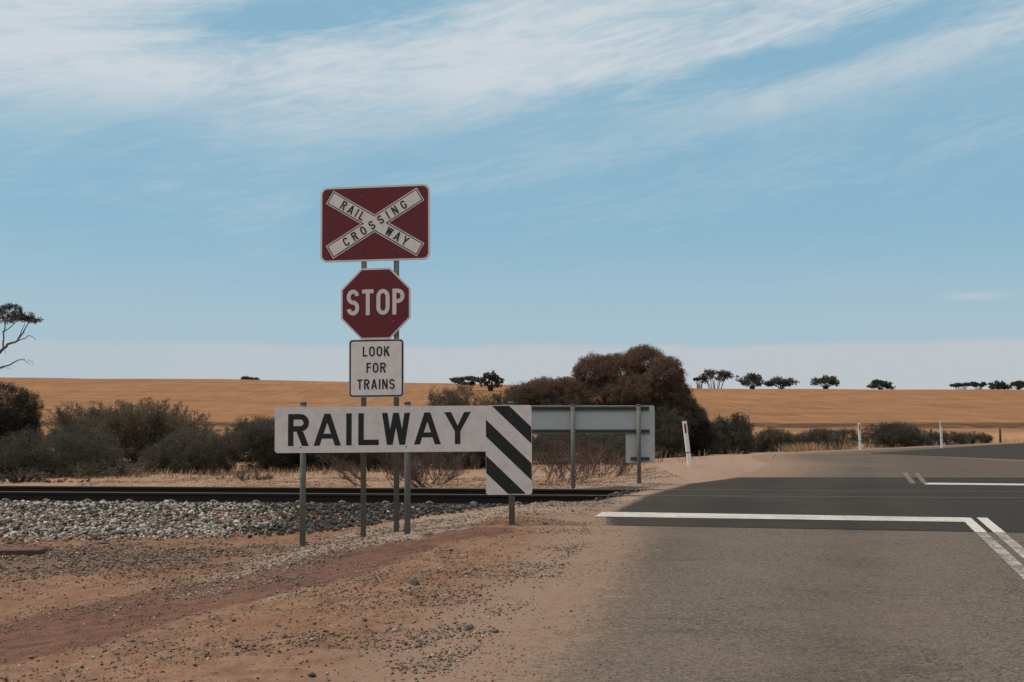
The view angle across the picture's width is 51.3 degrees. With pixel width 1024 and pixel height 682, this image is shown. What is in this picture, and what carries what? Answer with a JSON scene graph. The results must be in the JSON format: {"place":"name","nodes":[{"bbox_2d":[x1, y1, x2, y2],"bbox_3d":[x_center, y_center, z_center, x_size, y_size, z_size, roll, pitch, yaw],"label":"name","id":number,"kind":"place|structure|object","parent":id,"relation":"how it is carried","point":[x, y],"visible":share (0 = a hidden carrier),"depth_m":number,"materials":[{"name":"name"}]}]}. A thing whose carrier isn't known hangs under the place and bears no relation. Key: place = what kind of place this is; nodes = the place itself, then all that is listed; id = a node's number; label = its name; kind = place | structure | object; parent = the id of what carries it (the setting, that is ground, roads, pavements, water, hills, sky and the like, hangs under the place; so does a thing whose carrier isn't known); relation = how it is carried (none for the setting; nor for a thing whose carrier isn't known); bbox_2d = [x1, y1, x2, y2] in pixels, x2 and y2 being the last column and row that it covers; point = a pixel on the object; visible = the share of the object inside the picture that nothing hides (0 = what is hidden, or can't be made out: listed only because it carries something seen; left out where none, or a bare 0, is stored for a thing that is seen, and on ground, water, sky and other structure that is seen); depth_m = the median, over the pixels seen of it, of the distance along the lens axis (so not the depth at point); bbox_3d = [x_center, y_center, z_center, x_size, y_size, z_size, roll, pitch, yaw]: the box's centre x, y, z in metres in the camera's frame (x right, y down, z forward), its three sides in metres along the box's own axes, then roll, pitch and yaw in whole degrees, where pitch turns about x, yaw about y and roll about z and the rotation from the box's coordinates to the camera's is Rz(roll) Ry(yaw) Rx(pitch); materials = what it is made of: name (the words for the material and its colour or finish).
{"place":"outdoors","nodes":[
{"label":"outdoors","id":0,"kind":"place"},
{"bbox_2d":[1,462,546,480],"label":"dry grass","id":1,"kind":"structure","parent":0,"point":[274,471],"depth_m":26.34,"materials":[{"name":"beige plant"}]},
{"bbox_2d":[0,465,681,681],"bbox_3d":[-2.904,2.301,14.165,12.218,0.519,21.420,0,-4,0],"label":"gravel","id":2,"kind":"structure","parent":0,"point":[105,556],"depth_m":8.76,"materials":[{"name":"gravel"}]},
{"bbox_2d":[0,445,920,681],"bbox_3d":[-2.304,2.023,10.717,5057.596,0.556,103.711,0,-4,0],"label":"ground","id":3,"kind":"structure","parent":0,"point":[716,466],"depth_m":7.33,"materials":[{"name":"red soil"}]},
{"bbox_2d":[0,303,43,368],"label":"gum tree","id":4,"kind":"object","parent":3,"relation":"on","point":[14,316],"visible":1,"depth_m":42.07,"materials":[{"name":"green plant"}]},
{"bbox_2d":[0,381,44,451],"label":"shrub","id":5,"kind":"object","parent":3,"relation":"on","point":[10,421],"visible":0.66,"depth_m":37.56,"materials":[{"name":"green plant"}]},
{"bbox_2d":[0,547,47,555],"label":"timber sleeper","id":6,"kind":"object","parent":3,"relation":"on","point":[28,551],"visible":0.57,"depth_m":11.39,"materials":[{"name":"brown wood"}]},
{"bbox_2d":[0,467,53,483],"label":"shrub","id":7,"kind":"object","parent":3,"relation":"on","point":[16,479],"visible":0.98,"depth_m":23.06,"materials":[{"name":"green plant"}]},
{"bbox_2d":[0,423,128,477],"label":"shrub","id":8,"kind":"object","parent":3,"relation":"on","point":[41,456],"visible":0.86,"depth_m":25.17,"materials":[{"name":"green plant"}]},
{"bbox_2d":[45,477,89,482],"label":"dead shrub","id":9,"kind":"object","parent":3,"relation":"on","point":[59,481],"visible":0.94,"depth_m":22.66,"materials":[{"name":"brown plant"}]},
{"bbox_2d":[54,404,119,459],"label":"shrub","id":10,"kind":"object","parent":3,"relation":"on","point":[110,406],"visible":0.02,"depth_m":34.16,"materials":[{"name":"green plant"}]},
{"bbox_2d":[56,459,151,478],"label":"shrub","id":11,"kind":"object","parent":3,"relation":"on","point":[96,469],"visible":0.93,"depth_m":24.84,"materials":[{"name":"green plant"}]},
{"bbox_2d":[75,458,178,474],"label":"shrub","id":12,"kind":"object","parent":3,"relation":"on","point":[150,464],"visible":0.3,"depth_m":26.31,"materials":[{"name":"green plant"}]},
{"bbox_2d":[38,397,224,464],"bbox_3d":[-11.556,2.887,32.920,4.760,2.467,4.895,-3,-5,31],"label":"shrub","id":13,"kind":"object","parent":3,"relation":"on","point":[132,430],"visible":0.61,"depth_m":31.86,"materials":[{"name":"green plant"}]},
{"bbox_2d":[136,444,215,468],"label":"shrub","id":14,"kind":"object","parent":3,"relation":"on","point":[148,456],"visible":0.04,"depth_m":29.52,"materials":[{"name":"green plant"}]},
{"bbox_2d":[148,426,247,473],"bbox_3d":[-7.929,2.868,27.063,2.494,1.451,1.887,1,-5,-16],"label":"shrub","id":15,"kind":"object","parent":3,"relation":"on","point":[175,450],"visible":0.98,"depth_m":26.79,"materials":[{"name":"green plant"}]},
{"bbox_2d":[216,469,274,480],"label":"dead shrub","id":16,"kind":"object","parent":3,"relation":"on","point":[268,477],"visible":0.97,"depth_m":24.13,"materials":[{"name":"brown plant"}]},
{"bbox_2d":[221,414,274,461],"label":"shrub","id":17,"kind":"object","parent":3,"relation":"on","point":[258,419],"visible":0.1,"depth_m":35.61,"materials":[{"name":"green plant"}]},
{"bbox_2d":[230,417,299,471],"bbox_3d":[-6.460,2.863,28.113,1.995,1.725,1.606,0,-4,3],"label":"shrub","id":18,"kind":"object","parent":3,"relation":"on","point":[261,436],"visible":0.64,"depth_m":27.71,"materials":[{"name":"green plant"}]},
{"bbox_2d":[254,448,341,470],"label":"shrub","id":19,"kind":"object","parent":3,"relation":"on","point":[307,462],"visible":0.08,"depth_m":28.65,"materials":[{"name":"green plant"}]},
{"bbox_2d":[0,488,645,543],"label":"ballast","id":20,"kind":"structure","parent":3,"relation":"on","point":[96,530],"depth_m":14.68,"materials":[{"name":"gravel"}]},
{"bbox_2d":[0,486,1023,508],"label":"railway track","id":21,"kind":"structure","parent":20,"relation":"on","point":[318,495],"depth_m":16.37,"materials":[{"name":"black metal"}]},
{"bbox_2d":[339,552,349,558],"bbox_3d":[-1.466,1.905,9.422,0.089,0.068,0.120,-3,-5,37],"label":"rock","id":22,"kind":"object","parent":3,"relation":"on","point":[344,554],"visible":0.57,"depth_m":9.39,"materials":[{"name":"grey stone"}]},
{"bbox_2d":[289,452,402,470],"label":"shrub","id":23,"kind":"object","parent":3,"relation":"on","point":[357,456],"visible":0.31,"depth_m":28.45,"materials":[{"name":"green plant"}]},
{"bbox_2d":[320,184,429,536],"bbox_3d":[-1.496,0.353,11.668,1.242,4.148,0.085,-1,-4,8],"label":"crossing sign","id":24,"kind":"object","parent":3,"relation":"on","point":[363,225],"visible":1,"depth_m":11.71,"materials":[{"name":"metal"}]},
{"bbox_2d":[346,452,427,468],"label":"shrub","id":25,"kind":"object","parent":3,"relation":"on","point":[412,455],"visible":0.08,"depth_m":29.52,"materials":[{"name":"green plant"}]},
{"bbox_2d":[321,452,470,486],"bbox_3d":[-2.357,2.389,21.381,3.088,1.145,1.836,0,-4,0],"label":"dead shrub","id":26,"kind":"object","parent":3,"relation":"on","point":[347,467],"visible":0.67,"depth_m":21.33,"materials":[{"name":"brown plant"}]},
{"bbox_2d":[275,401,531,545],"bbox_3d":[-1.154,1.530,11.348,2.735,1.780,0.092,0,-4,0],"label":"railway sign","id":27,"kind":"object","parent":3,"relation":"on","point":[501,435],"visible":0.94,"depth_m":11.35,"materials":[{"name":"metal"}]},
{"bbox_2d":[408,579,418,584],"bbox_3d":[-0.651,1.607,7.091,0.076,0.054,0.123,-2,-5,22],"label":"rock","id":28,"kind":"object","parent":3,"relation":"on","point":[413,581],"visible":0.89,"depth_m":7.05,"materials":[{"name":"grey stone"}]},
{"bbox_2d":[380,451,485,469],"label":"shrub","id":29,"kind":"object","parent":3,"relation":"on","point":[471,457],"visible":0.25,"depth_m":29.16,"materials":[{"name":"brown plant"}]},
{"bbox_2d":[427,385,472,405],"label":"shrub","id":30,"kind":"object","parent":3,"relation":"on","point":[430,396],"visible":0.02,"depth_m":37.69,"materials":[{"name":"green plant"}]},
{"bbox_2d":[378,448,537,487],"bbox_3d":[-0.999,2.378,20.974,3.282,1.081,1.697,0,-4,0],"label":"dead shrub","id":31,"kind":"object","parent":3,"relation":"on","point":[413,474],"visible":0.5,"depth_m":20.81,"materials":[{"name":"brown plant"}]},
{"bbox_2d":[428,382,496,459],"bbox_3d":[-1.631,2.899,35.917,2.820,3.079,2.337,0,-4,1],"label":"shrub","id":32,"kind":"object","parent":3,"relation":"on","point":[453,398],"visible":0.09,"depth_m":35.70,"materials":[{"name":"green plant"}]},
{"bbox_2d":[444,452,485,467],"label":"shrub","id":33,"kind":"object","parent":3,"relation":"on","point":[483,464],"visible":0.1,"depth_m":29.82,"materials":[{"name":"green plant"}]},
{"bbox_2d":[463,625,472,630],"bbox_3d":[-0.227,1.510,5.600,0.047,0.038,0.089,-2,-5,23],"label":"rock","id":34,"kind":"object","parent":3,"relation":"on","point":[467,627],"visible":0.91,"depth_m":5.58,"materials":[{"name":"grey stone"}]},
{"bbox_2d":[487,385,534,437],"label":"shrub","id":35,"kind":"object","parent":3,"relation":"on","point":[497,398],"visible":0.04,"depth_m":37.06,"materials":[{"name":"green plant"}]},
{"bbox_2d":[503,404,654,488],"bbox_3d":[1.095,2.044,18.746,2.852,1.863,0.120,0,-4,0],"label":"sign back","id":36,"kind":"object","parent":3,"relation":"on","point":[635,424],"visible":0.69,"depth_m":18.83,"materials":[{"name":"metal"}]},
{"bbox_2d":[532,434,625,464],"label":"shrub","id":37,"kind":"object","parent":3,"relation":"on","point":[538,443],"visible":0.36,"depth_m":32.20,"materials":[{"name":"brown plant"}]},
{"bbox_2d":[533,434,636,480],"bbox_3d":[1.690,2.369,22.372,2.521,1.149,1.658,0,-4,-6],"label":"dead shrub","id":38,"kind":"object","parent":3,"relation":"on","point":[623,466],"visible":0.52,"depth_m":22.27,"materials":[{"name":"brown plant"}]},
{"bbox_2d":[500,343,707,446],"bbox_3d":[3.459,2.287,39.717,7.823,4.576,3.592,0,-4,0],"label":"tree","id":39,"kind":"object","parent":3,"relation":"on","point":[653,384],"visible":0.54,"depth_m":39.46,"materials":[{"name":"brown plant"}]},
{"bbox_2d":[614,410,691,457],"bbox_3d":[4.979,3.433,37.856,2.807,2.061,2.212,-1,-4,9],"label":"shrub","id":40,"kind":"object","parent":3,"relation":"on","point":[671,431],"visible":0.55,"depth_m":37.42,"materials":[{"name":"green plant"}]},
{"bbox_2d":[682,421,691,466],"bbox_3d":[3.766,2.272,22.893,0.106,1.112,0.031,-7,-5,7],"label":"guide post","id":41,"kind":"object","parent":3,"relation":"on","point":[687,446],"visible":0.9,"depth_m":22.89,"materials":[{"name":"white plastic"}]},
{"bbox_2d":[678,408,721,455],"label":"shrub","id":42,"kind":"object","parent":3,"relation":"on","point":[701,442],"visible":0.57,"depth_m":39.41,"materials":[{"name":"green plant"}]},
{"bbox_2d":[701,411,757,453],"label":"shrub","id":43,"kind":"object","parent":3,"relation":"on","point":[735,436],"visible":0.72,"depth_m":42.62,"materials":[{"name":"green plant"}]},
{"bbox_2d":[729,433,775,452],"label":"shrub","id":44,"kind":"object","parent":3,"relation":"on","point":[763,443],"visible":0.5,"depth_m":45.53,"materials":[{"name":"green plant"}]},
{"bbox_2d":[753,426,801,450],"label":"shrub","id":45,"kind":"object","parent":3,"relation":"on","point":[782,437],"visible":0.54,"depth_m":47.35,"materials":[{"name":"green plant"}]},
{"bbox_2d":[794,426,861,449],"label":"shrub","id":46,"kind":"object","parent":3,"relation":"on","point":[823,435],"visible":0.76,"depth_m":49.59,"materials":[{"name":"green plant"}]},
{"bbox_2d":[858,423,861,449],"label":"guide post","id":47,"kind":"object","parent":3,"relation":"on","point":[859,434],"visible":0.9,"depth_m":41.33,"materials":[{"name":"white plastic"}]},
{"bbox_2d":[855,421,935,447],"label":"shrub","id":48,"kind":"object","parent":3,"relation":"on","point":[890,435],"visible":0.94,"depth_m":55.07,"materials":[{"name":"green plant"}]},
{"bbox_2d":[940,421,942,447],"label":"guide post","id":49,"kind":"object","parent":3,"relation":"on","point":[941,440],"visible":0.9,"depth_m":44.81,"materials":[{"name":"white plastic"}]},
{"bbox_2d":[921,429,973,445],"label":"shrub","id":50,"kind":"object","parent":3,"relation":"on","point":[957,437],"visible":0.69,"depth_m":59.25,"materials":[{"name":"green plant"}]},
{"bbox_2d":[954,431,992,444],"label":"shrub","id":51,"kind":"object","parent":3,"relation":"on","point":[982,438],"visible":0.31,"depth_m":61.30,"materials":[{"name":"green plant"}]},
{"bbox_2d":[0,377,1023,444],"bbox_3d":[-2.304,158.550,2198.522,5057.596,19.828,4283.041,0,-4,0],"label":"field","id":52,"kind":"structure","parent":0,"point":[225,402],"depth_m":235.12,"materials":[{"name":"plant"}]},
{"bbox_2d":[241,376,259,379],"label":"ridge tree","id":53,"kind":"object","parent":52,"relation":"on","point":[249,378],"visible":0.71,"depth_m":458.96,"materials":[{"name":"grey plant"}]},
{"bbox_2d":[449,375,482,390],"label":"ridge tree","id":54,"kind":"object","parent":52,"relation":"on","point":[461,380],"visible":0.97,"depth_m":299.29,"materials":[{"name":"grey plant"}]},
{"bbox_2d":[479,370,504,390],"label":"ridge tree","id":55,"kind":"object","parent":52,"relation":"on","point":[497,381],"visible":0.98,"depth_m":299.28,"materials":[{"name":"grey plant"}]},
{"bbox_2d":[693,377,704,387],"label":"ridge tree","id":56,"kind":"object","parent":52,"relation":"on","point":[699,384],"visible":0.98,"depth_m":404.77,"materials":[{"name":"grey plant"}]},
{"bbox_2d":[698,368,733,388],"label":"ridge tree","id":57,"kind":"object","parent":52,"relation":"on","point":[725,375],"visible":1,"depth_m":403.70,"materials":[{"name":"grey plant"}]},
{"bbox_2d":[735,372,765,388],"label":"ridge tree","id":58,"kind":"object","parent":52,"relation":"on","point":[749,378],"visible":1,"depth_m":404.85,"materials":[{"name":"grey plant"}]},
{"bbox_2d":[534,438,1023,464],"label":"dry grass","id":59,"kind":"structure","parent":52,"relation":"on","point":[801,447],"depth_m":45.36,"materials":[{"name":"beige plant"}]},
{"bbox_2d":[764,376,799,388],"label":"ridge tree","id":60,"kind":"object","parent":52,"relation":"on","point":[783,383],"visible":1,"depth_m":403.13,"materials":[{"name":"green plant"}]},
{"bbox_2d":[810,374,839,388],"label":"ridge tree","id":61,"kind":"object","parent":52,"relation":"on","point":[824,379],"visible":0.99,"depth_m":404.35,"materials":[{"name":"green plant"}]},
{"bbox_2d":[866,379,895,389],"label":"ridge tree","id":62,"kind":"object","parent":52,"relation":"on","point":[874,383],"visible":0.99,"depth_m":404.24,"materials":[{"name":"green plant"}]},
{"bbox_2d":[949,382,974,388],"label":"ridge tree","id":63,"kind":"object","parent":52,"relation":"on","point":[959,384],"visible":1,"depth_m":402.86,"materials":[{"name":"green plant"}]},
{"bbox_2d":[970,381,986,388],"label":"ridge tree","id":64,"kind":"object","parent":52,"relation":"on","point":[979,384],"visible":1,"depth_m":404.16,"materials":[{"name":"green plant"}]},
{"bbox_2d":[988,380,1010,388],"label":"ridge tree","id":65,"kind":"object","parent":52,"relation":"on","point":[1000,385],"visible":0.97,"depth_m":403.68,"materials":[{"name":"green plant"}]},
{"bbox_2d":[999,428,1001,442],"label":"fence post","id":66,"kind":"object","parent":52,"relation":"on","point":[1000,440],"visible":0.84,"depth_m":65.70,"materials":[{"name":"grey wood"}]},
{"bbox_2d":[1009,380,1023,389],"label":"ridge tree","id":67,"kind":"object","parent":52,"relation":"on","point":[1018,384],"visible":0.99,"depth_m":404.60,"materials":[{"name":"green plant"}]},
{"bbox_2d":[0,0,1023,389],"label":"sky","id":68,"kind":"structure","parent":0,"point":[800,190],"materials":[{"name":"blue"}]},
{"bbox_2d":[474,522,1023,681],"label":"road","id":69,"kind":"structure","parent":0,"point":[728,604],"depth_m":6.10,"materials":[{"name":"grey asphalt"}]},
{"bbox_2d":[597,477,1023,531],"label":"road patch","id":70,"kind":"object","parent":69,"relation":"on","point":[735,495],"visible":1,"depth_m":14.13,"materials":[{"name":"grey asphalt"}]},
{"bbox_2d":[596,512,964,521],"bbox_3d":[3.025,1.994,12.089,4.115,0.001,0.670,-1,-4,11],"label":"stop line","id":71,"kind":"object","parent":70,"relation":"on","point":[753,516],"visible":1,"depth_m":12.14,"materials":[{"name":"white paint"}]},
{"bbox_2d":[903,473,915,483],"bbox_3d":[7.669,2.642,20.624,0.100,0.001,4.146,-1,-5,18],"label":"line","id":72,"kind":"object","parent":70,"relation":"on","point":[909,478],"visible":1,"depth_m":20.31,"materials":[{"name":"white paint"}]},
{"bbox_2d":[915,473,926,482],"bbox_3d":[7.896,2.642,20.627,0.100,0.001,4.154,-1,-5,19],"label":"line","id":73,"kind":"object","parent":70,"relation":"on","point":[920,478],"visible":1,"depth_m":20.31,"materials":[{"name":"white paint"}]},
{"bbox_2d":[960,517,985,531],"bbox_3d":[4.841,1.926,11.208,0.116,0.001,1.681,-1,-5,18],"label":"line","id":74,"kind":"object","parent":70,"relation":"on","point":[973,524],"visible":1,"depth_m":11.14,"materials":[{"name":"white paint"}]},
{"bbox_2d":[924,483,1023,484],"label":"stop line","id":75,"kind":"object","parent":70,"relation":"on","point":[974,483],"visible":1,"depth_m":18.67,"materials":[{"name":"white paint"}]},
{"bbox_2d":[976,517,1005,532],"bbox_3d":[5.016,1.925,11.191,0.116,0.001,1.717,-1,-5,18],"label":"line","id":76,"kind":"object","parent":70,"relation":"on","point":[990,525],"visible":1,"depth_m":11.08,"materials":[{"name":"white paint"}]},
{"bbox_2d":[976,532,1023,578],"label":"line","id":77,"kind":"object","parent":69,"relation":"on","point":[1016,565],"visible":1,"depth_m":8.75,"materials":[{"name":"white paint"}]},
{"bbox_2d":[995,533,1023,557],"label":"line","id":78,"kind":"object","parent":69,"relation":"on","point":[1012,543],"visible":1,"depth_m":9.47,"materials":[{"name":"white paint"}]},
{"bbox_2d":[717,442,1023,479],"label":"road","id":79,"kind":"structure","parent":0,"point":[852,463],"depth_m":26.62,"materials":[{"name":"grey asphalt"}]},
{"bbox_2d":[872,443,1023,460],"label":"road","id":80,"kind":"structure","parent":0,"point":[1012,452],"depth_m":37.84,"materials":[{"name":"grey asphalt"}]}
]}

